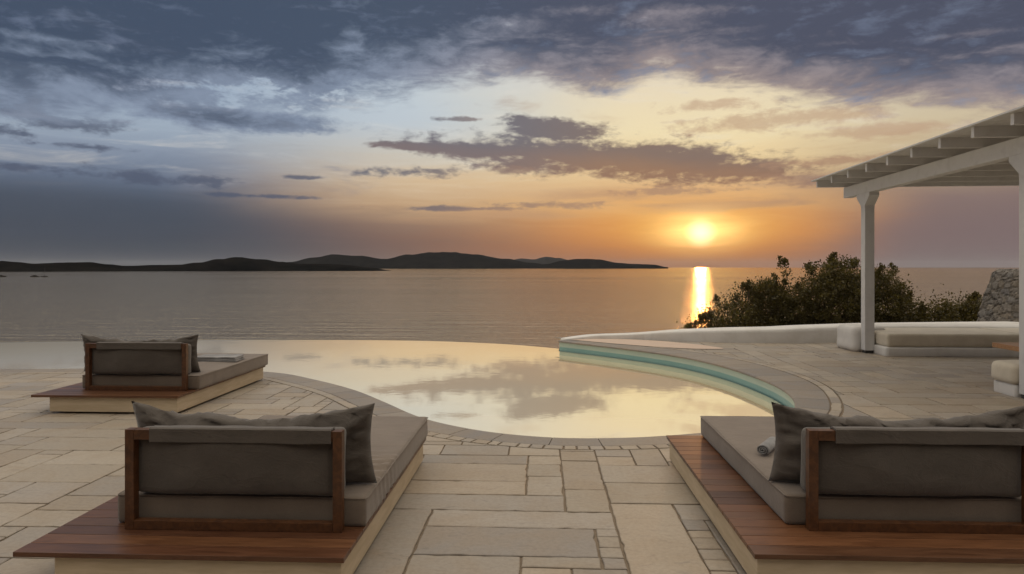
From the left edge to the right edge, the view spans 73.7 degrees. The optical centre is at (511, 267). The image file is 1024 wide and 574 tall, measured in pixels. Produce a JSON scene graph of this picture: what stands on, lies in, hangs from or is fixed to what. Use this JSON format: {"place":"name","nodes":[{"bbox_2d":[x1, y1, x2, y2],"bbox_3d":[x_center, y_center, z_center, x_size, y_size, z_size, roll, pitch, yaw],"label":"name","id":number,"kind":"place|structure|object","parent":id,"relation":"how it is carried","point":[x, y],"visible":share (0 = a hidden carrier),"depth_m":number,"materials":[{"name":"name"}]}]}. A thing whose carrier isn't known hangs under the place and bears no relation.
{"place":"outdoors","nodes":[
{"label":"outdoors","id":0,"kind":"place"},
{"bbox_2d":[0,257,390,271],"bbox_3d":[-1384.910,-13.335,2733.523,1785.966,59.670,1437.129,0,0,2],"label":"island","id":1,"kind":"structure","parent":0,"point":[237,264],"depth_m":2612.43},
{"bbox_2d":[0,340,781,438],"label":"pool water","id":2,"kind":"structure","parent":0,"point":[523,390],"depth_m":11.49,"materials":[{"name":"beige liquid"}]},
{"bbox_2d":[289,252,541,268],"bbox_3d":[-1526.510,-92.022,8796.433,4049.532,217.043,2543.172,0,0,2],"label":"ridge island","id":3,"kind":"structure","parent":0,"point":[441,260],"depth_m":8337.17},
{"bbox_2d":[0,267,1018,348],"bbox_3d":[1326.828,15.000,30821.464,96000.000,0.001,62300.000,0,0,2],"label":"sea","id":4,"kind":"structure","parent":0,"point":[535,307],"depth_m":298.87,"materials":[{"name":"grey liquid"}]},
{"bbox_2d":[0,337,1023,573],"bbox_3d":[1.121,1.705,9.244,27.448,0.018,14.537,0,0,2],"label":"flagstone paving","id":5,"kind":"structure","parent":0,"point":[488,516],"depth_m":5.42,"materials":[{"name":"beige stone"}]},
{"bbox_2d":[31,342,267,411],"bbox_3d":[-4.629,1.300,9.131,1.785,0.800,2.522,0,0,2],"label":"daybed","id":6,"kind":"object","parent":5,"relation":"on","point":[118,376],"visible":0.92,"depth_m":8.20,"materials":[{"name":"grey fabric"}]},
{"bbox_2d":[81,334,200,371],"bbox_3d":[-4.619,1.066,8.502,1.500,0.477,0.329,0,0,2],"label":"pillow","id":7,"kind":"object","parent":6,"relation":"on","point":[192,340],"visible":0.19,"depth_m":8.44,"materials":[{"name":"grey fabric"}]},
{"bbox_2d":[197,354,244,361],"bbox_3d":[-4.094,1.270,9.535,0.605,0.081,0.346,0,0,-2],"label":"towel","id":8,"kind":"object","parent":6,"relation":"on","point":[220,357],"visible":0.91,"depth_m":9.39,"materials":[{"name":"white fabric"}]},
{"bbox_2d":[13,415,427,573],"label":"daybed","id":9,"kind":"object","parent":5,"relation":"on","point":[237,500],"visible":0.91,"depth_m":3.84,"materials":[{"name":"grey fabric"}]},
{"bbox_2d":[131,401,376,482],"bbox_3d":[-1.559,1.056,4.135,1.490,0.497,0.325,0,0,2],"label":"pillow","id":10,"kind":"object","parent":9,"relation":"on","point":[355,423],"visible":0.24,"depth_m":4.06,"materials":[{"name":"grey fabric"}]},
{"bbox_2d":[0,340,841,450],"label":"sett border","id":11,"kind":"object","parent":5,"relation":"on","point":[836,408],"visible":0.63,"depth_m":8.34,"materials":[{"name":"beige stone"}]},
{"bbox_2d":[575,339,723,348],"bbox_3d":[2.995,1.692,15.277,3.541,0.001,1.123,0,0,39],"label":"plaster apron","id":12,"kind":"object","parent":5,"relation":"on","point":[653,343],"visible":1,"depth_m":15.15,"materials":[{"name":"beige paint"}]},
{"bbox_2d":[666,416,1023,573],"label":"daybed","id":13,"kind":"object","parent":5,"relation":"on","point":[859,499],"visible":0.94,"depth_m":3.82,"materials":[{"name":"grey fabric"}]},
{"bbox_2d":[757,437,774,453],"bbox_3d":[1.812,1.258,4.825,0.082,0.068,0.306,0,0,34],"label":"towel","id":14,"kind":"object","parent":13,"relation":"on","point":[766,446],"visible":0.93,"depth_m":4.73,"materials":[{"name":"white fabric"}]},
{"bbox_2d":[768,402,1023,481],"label":"pillow","id":15,"kind":"object","parent":13,"relation":"on","point":[791,423],"visible":0.27,"depth_m":4.05,"materials":[{"name":"grey fabric"}]},
{"bbox_2d":[837,324,884,351],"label":"masonry block","id":16,"kind":"structure","parent":5,"relation":"on","point":[848,336],"depth_m":13.90,"materials":[{"name":"paint"}]},
{"bbox_2d":[811,105,1023,398],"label":"pergola","id":17,"kind":"object","parent":5,"relation":"on","point":[989,151],"visible":1,"depth_m":11.28,"materials":[{"name":"white paint"}]},
{"bbox_2d":[873,323,1018,356],"bbox_3d":[9.771,1.478,13.996,5.207,0.493,2.213,0,0,2],"label":"built in bench","id":18,"kind":"object","parent":5,"relation":"on","point":[934,340],"visible":0.8,"depth_m":13.00,"materials":[{"name":"paint"}]},
{"bbox_2d":[992,342,1018,351],"bbox_3d":[7.874,1.400,9.680,1.700,0.600,0.580,0,0,2],"label":"table","id":19,"kind":"object","parent":5,"relation":"on","point":[1013,346],"visible":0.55,"depth_m":9.76,"materials":[{"name":"brown wood"}]},
{"bbox_2d":[992,360,1020,396],"bbox_3d":[7.662,1.487,9.095,2.228,0.470,0.502,0,0,2],"label":"corner bench","id":20,"kind":"object","parent":5,"relation":"on","point":[1005,374],"visible":0.85,"depth_m":9.08,"materials":[{"name":"fabric"}]},
{"bbox_2d":[0,0,1023,266],"label":"sky","id":21,"kind":"structure","parent":0,"point":[665,133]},
{"bbox_2d":[515,257,565,263],"bbox_3d":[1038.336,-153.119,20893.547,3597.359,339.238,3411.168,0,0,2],"label":"distant range","id":22,"kind":"structure","parent":0,"point":[545,260],"depth_m":20366.12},
{"bbox_2d":[527,259,667,268],"bbox_3d":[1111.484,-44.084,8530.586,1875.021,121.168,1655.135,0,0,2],"label":"cape","id":23,"kind":"object","parent":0,"point":[585,264],"visible":1,"depth_m":8063.96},
{"bbox_2d":[559,343,794,407],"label":"pool wall","id":24,"kind":"structure","parent":0,"point":[770,391],"depth_m":12.87,"materials":[{"name":"tile"}]},
{"bbox_2d":[0,340,829,446],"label":"pool coping","id":25,"kind":"object","parent":24,"relation":"on","point":[804,394],"visible":0.69,"depth_m":9.19,"materials":[{"name":"beige stone"}]},
{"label":"hillside","id":26,"kind":"structure","parent":0,"visible":0},
{"bbox_2d":[676,313,700,328],"bbox_3d":[5.227,2.078,19.820,1.222,1.683,1.203,0,0,26],"label":"evergreen shrub","id":27,"kind":"object","parent":26,"relation":"on","point":[692,325],"visible":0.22,"depth_m":19.75,"materials":[{"name":"green plant"}]},
{"bbox_2d":[695,279,775,327],"bbox_3d":[6.388,1.680,19.632,2.512,2.703,2.452,0,0,2],"label":"evergreen shrub","id":28,"kind":"object","parent":26,"relation":"on","point":[735,314],"visible":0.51,"depth_m":19.59,"materials":[{"name":"green plant"}]},
{"bbox_2d":[743,255,804,326],"bbox_3d":[7.661,1.278,20.004,2.316,3.293,2.154,0,0,2],"label":"evergreen shrub","id":29,"kind":"object","parent":26,"relation":"on","point":[775,293],"visible":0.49,"depth_m":19.70,"materials":[{"name":"green plant"}]},
{"bbox_2d":[561,321,1018,342],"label":"parapet wall","id":30,"kind":"structure","parent":26,"relation":"on","point":[817,333],"depth_m":15.47,"materials":[{"name":"paint"}]},
{"bbox_2d":[783,251,888,324],"bbox_3d":[9.184,1.233,19.635,3.005,3.386,2.370,0,0,29],"label":"evergreen shrub","id":31,"kind":"object","parent":26,"relation":"on","point":[830,290],"visible":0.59,"depth_m":19.24,"materials":[{"name":"green plant"}]},
{"bbox_2d":[841,262,934,322],"bbox_3d":[10.625,1.371,19.745,2.594,3.103,2.351,0,0,-20],"label":"evergreen shrub","id":32,"kind":"object","parent":26,"relation":"on","point":[900,300],"visible":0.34,"depth_m":19.32,"materials":[{"name":"green plant"}]},
{"bbox_2d":[909,283,976,321],"bbox_3d":[12.151,1.623,19.453,2.181,2.396,1.863,0,0,2],"label":"evergreen shrub","id":33,"kind":"object","parent":26,"relation":"on","point":[941,313],"visible":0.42,"depth_m":19.32,"materials":[{"name":"green plant"}]},
{"bbox_2d":[949,291,983,321],"bbox_3d":[13.252,1.717,19.639,1.925,2.203,1.722,0,0,2],"label":"evergreen shrub","id":34,"kind":"object","parent":26,"relation":"on","point":[974,297],"visible":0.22,"depth_m":19.47,"materials":[{"name":"green plant"}]},
{"bbox_2d":[976,269,1018,321],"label":"rubble stone pier","id":35,"kind":"structure","parent":26,"relation":"on","point":[1000,300],"depth_m":16.58,"materials":[{"name":"grey stone"}]}
]}

